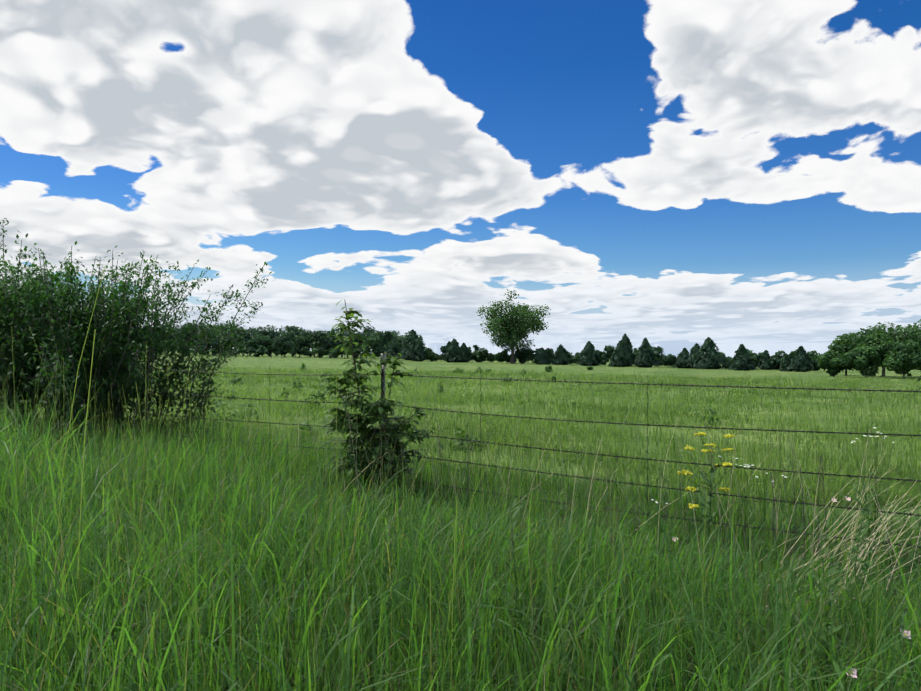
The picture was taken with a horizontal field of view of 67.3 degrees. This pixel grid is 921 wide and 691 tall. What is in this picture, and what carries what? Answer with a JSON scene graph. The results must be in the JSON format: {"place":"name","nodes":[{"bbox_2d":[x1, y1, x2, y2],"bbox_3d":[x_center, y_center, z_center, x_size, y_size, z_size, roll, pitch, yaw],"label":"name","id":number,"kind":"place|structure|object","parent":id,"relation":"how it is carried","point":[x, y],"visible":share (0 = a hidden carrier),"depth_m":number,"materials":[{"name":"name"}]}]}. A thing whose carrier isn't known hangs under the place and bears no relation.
{"place":"outdoors","nodes":[
{"label":"outdoors","id":0,"kind":"place"},
{"bbox_2d":[0,267,920,690],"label":"verge grass","id":1,"kind":"structure","parent":0,"point":[216,497],"depth_m":2.91,"materials":[{"name":"green plant"}]},
{"bbox_2d":[0,351,920,690],"bbox_3d":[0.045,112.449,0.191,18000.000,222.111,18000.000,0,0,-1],"label":"ground","id":2,"kind":"structure","parent":0,"point":[296,361],"depth_m":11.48,"materials":[{"name":"green plant"}]},
{"bbox_2d":[0,218,271,447],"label":"bush","id":3,"kind":"object","parent":2,"relation":"on","point":[61,308],"visible":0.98,"depth_m":8.99,"materials":[{"name":"green plant"}]},
{"bbox_2d":[315,300,434,500],"bbox_3d":[-0.800,0.495,6.477,1.130,1.856,1.017,0,0,-20],"label":"bush","id":4,"kind":"object","parent":2,"relation":"on","point":[366,422],"visible":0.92,"depth_m":6.34,"materials":[{"name":"green plant"}]},
{"bbox_2d":[14,353,920,548],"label":"barbed wire fence","id":5,"kind":"object","parent":2,"relation":"on","point":[383,374],"visible":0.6,"depth_m":5.39,"materials":[{"name":"metal"}]},
{"bbox_2d":[26,362,920,690],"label":"pasture weeds","id":6,"kind":"object","parent":2,"relation":"on","point":[712,412],"visible":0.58,"depth_m":3.31,"materials":[{"name":"green plant"}]},
{"bbox_2d":[50,289,920,378],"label":"tree foliage","id":7,"kind":"object","parent":2,"relation":"on","point":[898,352],"visible":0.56,"depth_m":112.32,"materials":[{"name":"green plant"}]},
{"bbox_2d":[84,390,920,624],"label":"dry grass stalks","id":8,"kind":"object","parent":2,"relation":"on","point":[794,503],"visible":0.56,"depth_m":4.52,"materials":[{"name":"plant"}]},
{"bbox_2d":[393,427,910,690],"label":"wild flowers","id":9,"kind":"object","parent":2,"relation":"on","point":[725,489],"visible":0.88,"depth_m":4.81,"materials":[{"name":"yellow plant"}]},
{"bbox_2d":[0,0,920,357],"label":"sky","id":10,"kind":"structure","parent":0,"point":[675,175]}
]}

